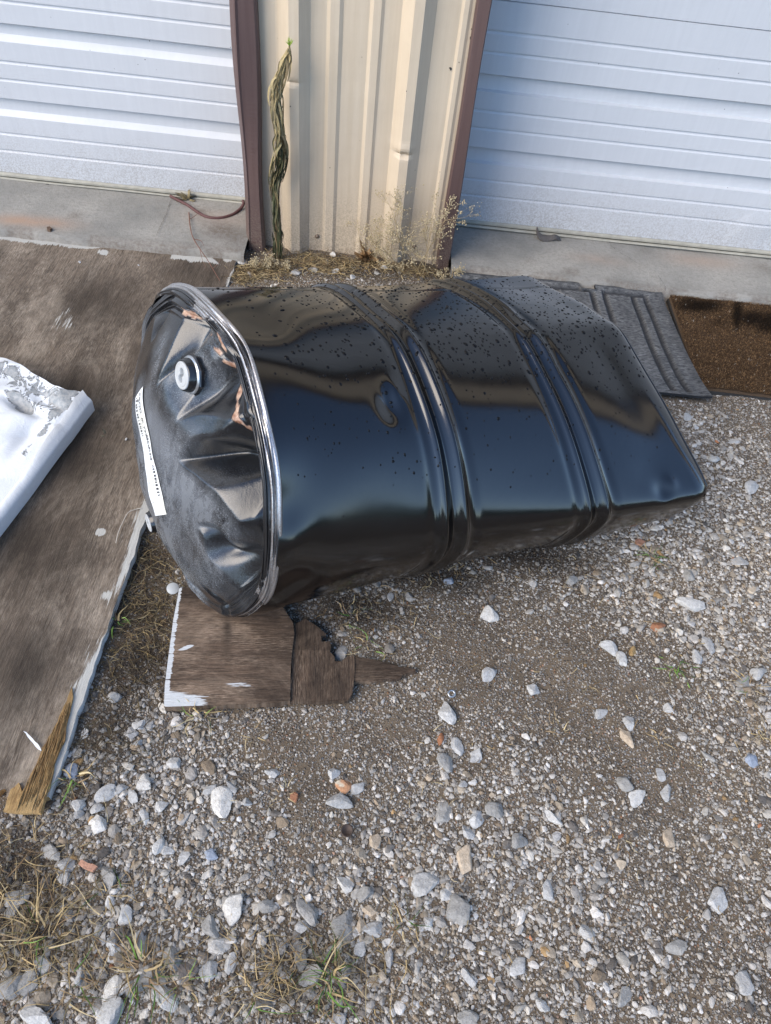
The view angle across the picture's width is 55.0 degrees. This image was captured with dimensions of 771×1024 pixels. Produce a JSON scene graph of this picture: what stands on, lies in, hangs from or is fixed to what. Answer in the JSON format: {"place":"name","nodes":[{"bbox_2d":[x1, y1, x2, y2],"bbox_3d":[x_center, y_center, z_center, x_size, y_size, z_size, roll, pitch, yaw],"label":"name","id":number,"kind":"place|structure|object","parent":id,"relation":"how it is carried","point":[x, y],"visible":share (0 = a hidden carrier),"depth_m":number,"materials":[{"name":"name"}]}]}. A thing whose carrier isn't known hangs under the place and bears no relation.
{"place":"outdoors","nodes":[
{"label":"outdoors","id":0,"kind":"place"},
{"bbox_2d":[0,246,770,1023],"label":"ground","id":1,"kind":"structure","parent":0,"point":[574,682],"depth_m":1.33,"materials":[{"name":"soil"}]},
{"bbox_2d":[0,973,22,999],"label":"rock","id":2,"kind":"object","parent":1,"relation":"on","point":[8,992],"visible":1,"depth_m":1.06,"materials":[{"name":"stone"}]},
{"bbox_2d":[4,890,29,906],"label":"rock","id":3,"kind":"object","parent":1,"relation":"on","point":[20,901],"visible":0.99,"depth_m":1.14,"materials":[{"name":"stone"}]},
{"bbox_2d":[17,968,37,996],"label":"rock","id":4,"kind":"object","parent":1,"relation":"on","point":[23,982],"visible":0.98,"depth_m":1.06,"materials":[{"name":"stone"}]},
{"bbox_2d":[19,1006,51,1023],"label":"rock","id":5,"kind":"object","parent":1,"relation":"on","point":[33,1015],"visible":0.99,"depth_m":1.04,"materials":[{"name":"stone"}]},
{"bbox_2d":[0,889,81,1010],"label":"grass tuft","id":6,"kind":"object","parent":1,"relation":"on","point":[1,945],"visible":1,"depth_m":1.08,"materials":[{"name":"plant"}]},
{"bbox_2d":[34,955,51,974],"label":"rock","id":7,"kind":"object","parent":1,"relation":"on","point":[44,962],"visible":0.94,"depth_m":1.08,"materials":[{"name":"stone"}]},
{"bbox_2d":[43,843,59,860],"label":"rock","id":8,"kind":"object","parent":1,"relation":"on","point":[48,853],"visible":1,"depth_m":1.17,"materials":[{"name":"stone"}]},
{"bbox_2d":[0,837,114,1001],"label":"grass tuft","id":9,"kind":"object","parent":1,"relation":"on","point":[40,916],"visible":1,"depth_m":1.10,"materials":[{"name":"plant"}]},
{"bbox_2d":[57,858,75,871],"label":"rock","id":10,"kind":"object","parent":1,"relation":"on","point":[62,863],"visible":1,"depth_m":1.17,"materials":[{"name":"stone"}]},
{"bbox_2d":[63,763,77,778],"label":"rock","id":11,"kind":"object","parent":1,"relation":"on","point":[74,768],"visible":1,"depth_m":1.25,"materials":[{"name":"stone"}]},
{"bbox_2d":[48,756,97,808],"bbox_3d":[-0.521,0.443,1.234,0.095,0.023,0.080,-15,54,-18],"label":"grass tuft","id":12,"kind":"object","parent":1,"relation":"on","point":[81,773],"visible":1,"depth_m":1.24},
{"bbox_2d":[37,934,113,1023],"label":"grass tuft","id":13,"kind":"object","parent":1,"relation":"on","point":[86,980],"visible":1,"depth_m":1.06,"materials":[{"name":"plant"}]},
{"bbox_2d":[88,814,106,833],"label":"rock","id":14,"kind":"object","parent":1,"relation":"on","point":[97,823],"visible":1,"depth_m":1.20,"materials":[{"name":"stone"}]},
{"bbox_2d":[94,784,115,802],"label":"rock","id":15,"kind":"object","parent":1,"relation":"on","point":[103,793],"visible":1,"depth_m":1.23,"materials":[{"name":"stone"}]},
{"bbox_2d":[101,866,115,891],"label":"rock","id":16,"kind":"object","parent":1,"relation":"on","point":[109,877],"visible":1,"depth_m":1.15,"materials":[{"name":"stone"}]},
{"bbox_2d":[76,861,143,923],"bbox_3d":[-0.428,0.581,1.138,0.102,0.012,0.084,-14,54,-17],"label":"grass tuft","id":17,"kind":"object","parent":1,"relation":"on","point":[98,889],"visible":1,"depth_m":1.14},
{"bbox_2d":[97,995,124,1023],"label":"rock","id":18,"kind":"object","parent":1,"relation":"on","point":[110,1012],"visible":1,"depth_m":1.05,"materials":[{"name":"stone"}]},
{"bbox_2d":[101,975,122,1003],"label":"rock","id":19,"kind":"object","parent":1,"relation":"on","point":[115,981],"visible":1,"depth_m":1.07,"materials":[{"name":"stone"}]},
{"bbox_2d":[0,237,235,814],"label":"plywood sheet","id":20,"kind":"object","parent":1,"relation":"on","point":[68,321],"visible":0.78,"depth_m":1.60,"materials":[{"name":"brown wood"}]},
{"bbox_2d":[0,357,94,536],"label":"dented metal sheet","id":21,"kind":"object","parent":20,"relation":"on","point":[42,421],"visible":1,"depth_m":1.66,"materials":[{"name":"white paint"}]},
{"bbox_2d":[0,179,247,263],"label":"concrete apron","id":22,"kind":"object","parent":1,"relation":"on","point":[94,217],"visible":0.69,"depth_m":2.27,"materials":[{"name":"concrete"}]},
{"bbox_2d":[169,194,242,218],"bbox_3d":[-0.573,-0.968,2.347,0.246,0.021,0.114,5,50,-2],"label":"brown cord","id":23,"kind":"object","parent":22,"relation":"on","point":[240,208],"visible":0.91,"depth_m":2.34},
{"bbox_2d":[118,904,131,924],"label":"rock","id":24,"kind":"object","parent":1,"relation":"on","point":[123,918],"visible":0.98,"depth_m":1.12,"materials":[{"name":"stone"}]},
{"bbox_2d":[77,908,194,1023],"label":"grass tuft","id":25,"kind":"object","parent":1,"relation":"on","point":[137,951],"visible":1,"depth_m":1.08,"materials":[{"name":"plant"}]},
{"bbox_2d":[134,929,146,957],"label":"rock","id":26,"kind":"object","parent":1,"relation":"on","point":[143,938],"visible":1,"depth_m":1.10,"materials":[{"name":"stone"}]},
{"bbox_2d":[136,773,150,790],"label":"rock","id":27,"kind":"object","parent":1,"relation":"on","point":[143,782],"visible":1,"depth_m":1.25,"materials":[{"name":"stone"}]},
{"bbox_2d":[133,962,160,992],"bbox_3d":[-0.350,0.680,1.080,0.043,0.014,0.030,-27,59,-26],"label":"rock","id":28,"kind":"object","parent":1,"relation":"on","point":[144,980],"visible":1,"depth_m":1.08,"materials":[{"name":"stone"}]},
{"bbox_2d":[152,837,164,855],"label":"rock","id":29,"kind":"object","parent":1,"relation":"on","point":[158,845],"visible":1,"depth_m":1.19,"materials":[{"name":"stone"}]},
{"bbox_2d":[152,982,178,1012],"bbox_3d":[-0.320,0.700,1.069,0.052,0.017,0.023,31,54,18],"label":"rock","id":30,"kind":"object","parent":1,"relation":"on","point":[165,1005],"visible":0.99,"depth_m":1.06,"materials":[{"name":"stone"}]},
{"bbox_2d":[163,945,180,971],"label":"rock","id":31,"kind":"object","parent":1,"relation":"on","point":[173,951],"visible":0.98,"depth_m":1.09,"materials":[{"name":"stone"}]},
{"bbox_2d":[166,757,180,768],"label":"rock","id":32,"kind":"object","parent":1,"relation":"on","point":[173,762],"visible":1,"depth_m":1.28,"materials":[{"name":"stone"}]},
{"bbox_2d":[154,939,215,1022],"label":"grass tuft","id":33,"kind":"object","parent":1,"relation":"on","point":[175,992],"visible":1,"depth_m":1.07,"materials":[{"name":"plant"}]},
{"bbox_2d":[177,961,199,983],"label":"rock","id":34,"kind":"object","parent":1,"relation":"on","point":[182,970],"visible":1,"depth_m":1.09,"materials":[{"name":"stone"}]},
{"bbox_2d":[174,698,225,735],"bbox_3d":[-0.340,0.362,1.324,0.105,0.020,0.089,5,50,-2],"label":"grass tuft","id":35,"kind":"object","parent":1,"relation":"on","point":[197,719],"visible":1,"depth_m":1.32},
{"bbox_2d":[199,960,217,981],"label":"rock","id":36,"kind":"object","parent":1,"relation":"on","point":[209,968],"visible":1,"depth_m":1.09,"materials":[{"name":"stone"}]},
{"bbox_2d":[201,914,218,938],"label":"rock","id":37,"kind":"object","parent":1,"relation":"on","point":[208,924],"visible":1,"depth_m":1.12,"materials":[{"name":"stone"}]},
{"bbox_2d":[208,937,230,954],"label":"rock","id":38,"kind":"object","parent":1,"relation":"on","point":[218,946],"visible":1,"depth_m":1.11,"materials":[{"name":"stone"}]},
{"bbox_2d":[211,786,232,817],"bbox_3d":[-0.276,0.487,1.245,0.039,0.012,0.054,5,50,-2],"label":"rock","id":39,"kind":"object","parent":1,"relation":"on","point":[221,798],"visible":1,"depth_m":1.24,"materials":[{"name":"stone"}]},
{"bbox_2d":[224,952,236,974],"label":"rock","id":40,"kind":"object","parent":1,"relation":"on","point":[228,967],"visible":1,"depth_m":1.10,"materials":[{"name":"stone"}]},
{"bbox_2d":[222,893,242,926],"bbox_3d":[-0.238,0.616,1.149,0.031,0.021,0.049,5,50,-2],"label":"rock","id":41,"kind":"object","parent":1,"relation":"on","point":[233,904],"visible":1,"depth_m":1.14,"materials":[{"name":"stone"}]},
{"bbox_2d":[204,937,320,1022],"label":"grass tuft","id":42,"kind":"object","parent":1,"relation":"on","point":[248,984],"visible":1,"depth_m":1.07,"materials":[{"name":"plant"}]},
{"bbox_2d":[255,996,271,1008],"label":"rock","id":43,"kind":"object","parent":1,"relation":"on","point":[266,1002],"visible":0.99,"depth_m":1.07,"materials":[{"name":"stone"}]},
{"bbox_2d":[257,899,277,912],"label":"rock","id":44,"kind":"object","parent":1,"relation":"on","point":[266,906],"visible":1,"depth_m":1.15,"materials":[{"name":"stone"}]},
{"bbox_2d":[248,247,290,271],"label":"branching weed","id":45,"kind":"object","parent":1,"relation":"on","point":[269,259],"visible":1,"depth_m":2.20,"materials":[{"name":"beige plant"}]},
{"bbox_2d":[267,38,292,259],"bbox_3d":[-0.286,-0.961,2.034,0.077,0.614,0.038,5,50,-2],"label":"dead weed","id":46,"kind":"object","parent":1,"relation":"on","point":[279,160],"visible":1,"depth_m":1.99,"materials":[{"name":"green plant"}]},
{"bbox_2d":[241,932,321,1011],"bbox_3d":[-0.150,0.669,1.081,0.120,0.037,0.108,5,50,-2],"label":"grass tuft","id":47,"kind":"object","parent":1,"relation":"on","point":[272,962],"visible":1,"depth_m":1.09,"materials":[{"name":"plant"}]},
{"bbox_2d":[164,587,415,710],"bbox_3d":[-0.180,0.271,1.424,0.481,0.021,0.265,5,50,-2],"label":"plywood scrap","id":48,"kind":"object","parent":1,"relation":"on","point":[274,658],"visible":0.87,"depth_m":1.40,"materials":[{"name":"wood"}]},
{"bbox_2d":[292,941,306,971],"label":"rock","id":49,"kind":"object","parent":1,"relation":"on","point":[301,968],"visible":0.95,"depth_m":1.12,"materials":[{"name":"stone"}]},
{"bbox_2d":[296,898,318,926],"bbox_3d":[-0.124,0.626,1.157,0.043,0.020,0.030,20,51,10],"label":"rock","id":50,"kind":"object","parent":1,"relation":"on","point":[308,912],"visible":1,"depth_m":1.15,"materials":[{"name":"stone"}]},
{"bbox_2d":[298,964,322,986],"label":"rock","id":51,"kind":"object","parent":1,"relation":"on","point":[305,983],"visible":0.76,"depth_m":1.10,"materials":[{"name":"stone"}]},
{"bbox_2d":[281,920,365,1023],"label":"grass tuft","id":52,"kind":"object","parent":1,"relation":"on","point":[330,993],"visible":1,"depth_m":1.09,"materials":[{"name":"plant"}]},
{"bbox_2d":[325,793,352,808],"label":"rock","id":53,"kind":"object","parent":1,"relation":"on","point":[340,801],"visible":1,"depth_m":1.26,"materials":[{"name":"stone"}]},
{"bbox_2d":[335,645,346,660],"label":"rock","id":54,"kind":"object","parent":1,"relation":"on","point":[341,652],"visible":0.99,"depth_m":1.45,"materials":[{"name":"stone"}]},
{"bbox_2d":[330,910,352,940],"bbox_3d":[-0.064,0.646,1.154,0.038,0.018,0.034,-22,57,-23],"label":"rock","id":55,"kind":"object","parent":1,"relation":"on","point":[344,919],"visible":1,"depth_m":1.15,"materials":[{"name":"stone"}]},
{"bbox_2d":[335,779,351,793],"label":"rock","id":56,"kind":"object","parent":1,"relation":"on","point":[343,786],"visible":1,"depth_m":1.28,"materials":[{"name":"stone"}]},
{"bbox_2d":[336,876,353,893],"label":"rock","id":57,"kind":"object","parent":1,"relation":"on","point":[346,885],"visible":1,"depth_m":1.18,"materials":[{"name":"stone"}]},
{"bbox_2d":[341,824,352,836],"bbox_3d":[-0.064,0.527,1.224,0.021,0.006,0.021,5,50,-2],"label":"bottle cap","id":58,"kind":"object","parent":1,"relation":"on","point":[346,830],"visible":1,"depth_m":1.23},
{"bbox_2d":[350,782,363,794],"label":"rock","id":59,"kind":"object","parent":1,"relation":"on","point":[357,788],"visible":1,"depth_m":1.28,"materials":[{"name":"stone"}]},
{"bbox_2d":[353,939,365,956],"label":"rock","id":60,"kind":"object","parent":1,"relation":"on","point":[359,949],"visible":1,"depth_m":1.14,"materials":[{"name":"stone"}]},
{"bbox_2d":[357,886,374,902],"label":"rock","id":61,"kind":"object","parent":1,"relation":"on","point":[365,893],"visible":1,"depth_m":1.18,"materials":[{"name":"stone"}]},
{"bbox_2d":[354,241,378,262],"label":"withered leaves","id":62,"kind":"object","parent":1,"relation":"on","point":[364,255],"visible":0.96,"depth_m":2.29,"materials":[{"name":"brown plant"}]},
{"bbox_2d":[362,922,381,937],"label":"rock","id":63,"kind":"object","parent":1,"relation":"on","point":[373,930],"visible":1,"depth_m":1.15,"materials":[{"name":"stone"}]},
{"bbox_2d":[369,834,380,848],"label":"rock","id":64,"kind":"object","parent":1,"relation":"on","point":[375,841],"visible":1,"depth_m":1.23,"materials":[{"name":"stone"}]},
{"bbox_2d":[347,216,404,273],"bbox_3d":[-0.031,-0.796,2.204,0.201,0.188,0.146,5,50,-2],"label":"branching weed","id":65,"kind":"object","parent":1,"relation":"on","point":[380,250],"visible":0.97,"depth_m":2.20,"materials":[{"name":"beige plant"}]},
{"bbox_2d":[0,0,770,268],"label":"metal garage","id":66,"kind":"structure","parent":1,"relation":"on","point":[642,122],"depth_m":2.12,"materials":[{"name":"beige paint"}]},
{"bbox_2d":[0,0,242,203],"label":"garage door","id":67,"kind":"structure","parent":66,"relation":"in","point":[135,96],"depth_m":2.17,"materials":[{"name":"white paint"}]},
{"bbox_2d":[455,0,770,257],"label":"garage door","id":68,"kind":"structure","parent":66,"relation":"in","point":[636,122],"depth_m":2.17,"materials":[{"name":"white paint"}]},
{"bbox_2d":[0,246,770,1023],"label":"dry grass litter","id":69,"kind":"object","parent":1,"relation":"on","point":[260,272],"visible":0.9,"depth_m":1.25,"materials":[{"name":"plant"}]},
{"bbox_2d":[377,895,431,952],"bbox_3d":[0.029,0.629,1.147,0.080,0.018,0.113,36,56,21],"label":"grass tuft","id":70,"kind":"object","parent":1,"relation":"on","point":[397,929],"visible":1,"depth_m":1.14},
{"bbox_2d":[132,275,707,616],"bbox_3d":[0.057,-0.183,1.450,1.064,0.581,0.645,-16,54,-18],"label":"steel drum","id":71,"kind":"object","parent":1,"relation":"on","point":[294,445],"visible":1,"depth_m":1.25,"materials":[{"name":"black paint"}]},
{"bbox_2d":[361,183,481,275],"bbox_3d":[0.098,-0.785,2.136,0.337,0.302,0.242,5,50,-2],"label":"branching weed","id":72,"kind":"object","parent":1,"relation":"on","point":[407,243],"visible":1,"depth_m":2.14,"materials":[{"name":"beige plant"}]},
{"bbox_2d":[411,872,437,897],"bbox_3d":[0.063,0.602,1.199,0.048,0.019,0.035,-8,52,-13],"label":"rock","id":73,"kind":"object","parent":1,"relation":"on","point":[424,883],"visible":1,"depth_m":1.19,"materials":[{"name":"stone"}]},
{"bbox_2d":[435,802,450,822],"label":"rock","id":74,"kind":"object","parent":1,"relation":"on","point":[443,813],"visible":1,"depth_m":1.27,"materials":[{"name":"stone"}]},
{"bbox_2d":[437,752,452,772],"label":"rock","id":75,"kind":"object","parent":1,"relation":"on","point":[444,760],"visible":1,"depth_m":1.32,"materials":[{"name":"stone"}]},
{"bbox_2d":[438,701,456,724],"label":"rock","id":76,"kind":"object","parent":1,"relation":"on","point":[446,713],"visible":1,"depth_m":1.37,"materials":[{"name":"stone"}]},
{"bbox_2d":[436,262,465,278],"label":"branching weed","id":77,"kind":"object","parent":1,"relation":"on","point":[445,276],"visible":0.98,"depth_m":2.26,"materials":[{"name":"beige plant"}]},
{"bbox_2d":[451,737,463,755],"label":"rock","id":78,"kind":"object","parent":1,"relation":"on","point":[457,746],"visible":1,"depth_m":1.34,"materials":[{"name":"stone"}]},
{"bbox_2d":[445,893,470,925],"bbox_3d":[0.116,0.635,1.178,0.039,0.024,0.042,20,51,10],"label":"rock","id":79,"kind":"object","parent":1,"relation":"on","point":[458,911],"visible":1,"depth_m":1.17,"materials":[{"name":"stone"}]},
{"bbox_2d":[456,844,471,874],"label":"rock","id":80,"kind":"object","parent":1,"relation":"on","point":[463,857],"visible":1,"depth_m":1.22,"materials":[{"name":"stone"}]},
{"bbox_2d":[457,1010,478,1023],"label":"rock","id":81,"kind":"object","parent":1,"relation":"on","point":[467,1017],"visible":1,"depth_m":1.08,"materials":[{"name":"stone"}]},
{"bbox_2d":[461,967,475,987],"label":"rock","id":82,"kind":"object","parent":1,"relation":"on","point":[469,979],"visible":1,"depth_m":1.12,"materials":[{"name":"stone"}]},
{"bbox_2d":[469,810,483,828],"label":"rock","id":83,"kind":"object","parent":1,"relation":"on","point":[475,821],"visible":1,"depth_m":1.26,"materials":[{"name":"stone"}]},
{"bbox_2d":[481,667,496,681],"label":"rock","id":84,"kind":"object","parent":1,"relation":"on","point":[488,674],"visible":1,"depth_m":1.43,"materials":[{"name":"stone"}]},
{"bbox_2d":[480,605,498,621],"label":"rock","id":85,"kind":"object","parent":1,"relation":"on","point":[489,614],"visible":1,"depth_m":1.52,"materials":[{"name":"stone"}]},
{"bbox_2d":[485,801,502,817],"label":"rock","id":86,"kind":"object","parent":1,"relation":"on","point":[494,809],"visible":1,"depth_m":1.27,"materials":[{"name":"stone"}]},
{"bbox_2d":[509,957,524,975],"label":"rock","id":87,"kind":"object","parent":1,"relation":"on","point":[517,967],"visible":1,"depth_m":1.13,"materials":[{"name":"stone"}]},
{"bbox_2d":[512,833,527,848],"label":"rock","id":88,"kind":"object","parent":1,"relation":"on","point":[518,841],"visible":1,"depth_m":1.24,"materials":[{"name":"stone"}]},
{"bbox_2d":[543,879,552,900],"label":"rock","id":89,"kind":"object","parent":1,"relation":"on","point":[547,891],"visible":1,"depth_m":1.20,"materials":[{"name":"stone"}]},
{"bbox_2d":[453,271,712,398],"bbox_3d":[0.544,-0.522,2.146,0.701,0.029,0.484,5,50,-2],"label":"rubber mat","id":90,"kind":"object","parent":1,"relation":"on","point":[642,320],"visible":0.3,"depth_m":2.19,"materials":[{"name":"rubber"}]},
{"bbox_2d":[579,924,594,939],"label":"rock","id":91,"kind":"object","parent":1,"relation":"on","point":[585,931],"visible":1,"depth_m":1.17,"materials":[{"name":"stone"}]},
{"bbox_2d":[599,640,617,656],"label":"rock","id":92,"kind":"object","parent":1,"relation":"on","point":[609,646],"visible":1,"depth_m":1.49,"materials":[{"name":"stone"}]},
{"bbox_2d":[617,986,631,1006],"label":"rock","id":93,"kind":"object","parent":1,"relation":"on","point":[625,996],"visible":1,"depth_m":1.11,"materials":[{"name":"stone"}]},
{"bbox_2d":[616,776,633,791],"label":"rock","id":94,"kind":"object","parent":1,"relation":"on","point":[624,784],"visible":1,"depth_m":1.32,"materials":[{"name":"stone"}]},
{"bbox_2d":[619,729,633,747],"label":"rock","id":95,"kind":"object","parent":1,"relation":"on","point":[625,737],"visible":1,"depth_m":1.37,"materials":[{"name":"stone"}]},
{"bbox_2d":[628,790,644,807],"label":"rock","id":96,"kind":"object","parent":1,"relation":"on","point":[636,797],"visible":1,"depth_m":1.31,"materials":[{"name":"stone"}]},
{"bbox_2d":[663,827,675,847],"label":"rock","id":97,"kind":"object","parent":1,"relation":"on","point":[668,839],"visible":1,"depth_m":1.27,"materials":[{"name":"stone"}]},
{"bbox_2d":[665,939,687,955],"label":"rock","id":98,"kind":"object","parent":1,"relation":"on","point":[677,947],"visible":1,"depth_m":1.16,"materials":[{"name":"stone"}]},
{"bbox_2d":[675,596,705,611],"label":"rock","id":99,"kind":"object","parent":1,"relation":"on","point":[691,604],"visible":1,"depth_m":1.58,"materials":[{"name":"stone"}]},
{"bbox_2d":[701,636,714,653],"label":"rock","id":100,"kind":"object","parent":1,"relation":"on","point":[708,644],"visible":1,"depth_m":1.52,"materials":[{"name":"stone"}]},
{"bbox_2d":[707,887,727,913],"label":"rock","id":101,"kind":"object","parent":1,"relation":"on","point":[717,898],"visible":1,"depth_m":1.22,"materials":[{"name":"stone"}]},
{"bbox_2d":[666,294,770,400],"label":"coir doormat","id":102,"kind":"object","parent":1,"relation":"on","point":[727,345],"visible":1,"depth_m":2.17,"materials":[{"name":"plant"}]},
{"bbox_2d":[735,970,754,995],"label":"rock","id":103,"kind":"object","parent":1,"relation":"on","point":[744,982],"visible":1,"depth_m":1.14,"materials":[{"name":"stone"}]},
{"bbox_2d":[744,480,758,493],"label":"rock","id":104,"kind":"object","parent":1,"relation":"on","point":[750,486],"visible":1,"depth_m":1.80,"materials":[{"name":"stone"}]},
{"bbox_2d":[745,754,757,767],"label":"rock","id":105,"kind":"object","parent":1,"relation":"on","point":[751,760],"visible":1,"depth_m":1.37,"materials":[{"name":"stone"}]},
{"bbox_2d":[749,668,765,680],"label":"rock","id":106,"kind":"object","parent":1,"relation":"on","point":[758,673],"visible":1,"depth_m":1.48,"materials":[{"name":"stone"}]},
{"bbox_2d":[450,226,770,304],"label":"concrete apron","id":107,"kind":"object","parent":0,"point":[585,263],"visible":0.63,"depth_m":2.36,"materials":[{"name":"concrete"}]},
{"bbox_2d":[536,227,560,241],"bbox_3d":[0.533,-0.901,2.410,0.087,0.031,0.037,5,50,-2],"label":"rubber scrap","id":108,"kind":"object","parent":107,"relation":"on","point":[544,238],"visible":1,"depth_m":2.41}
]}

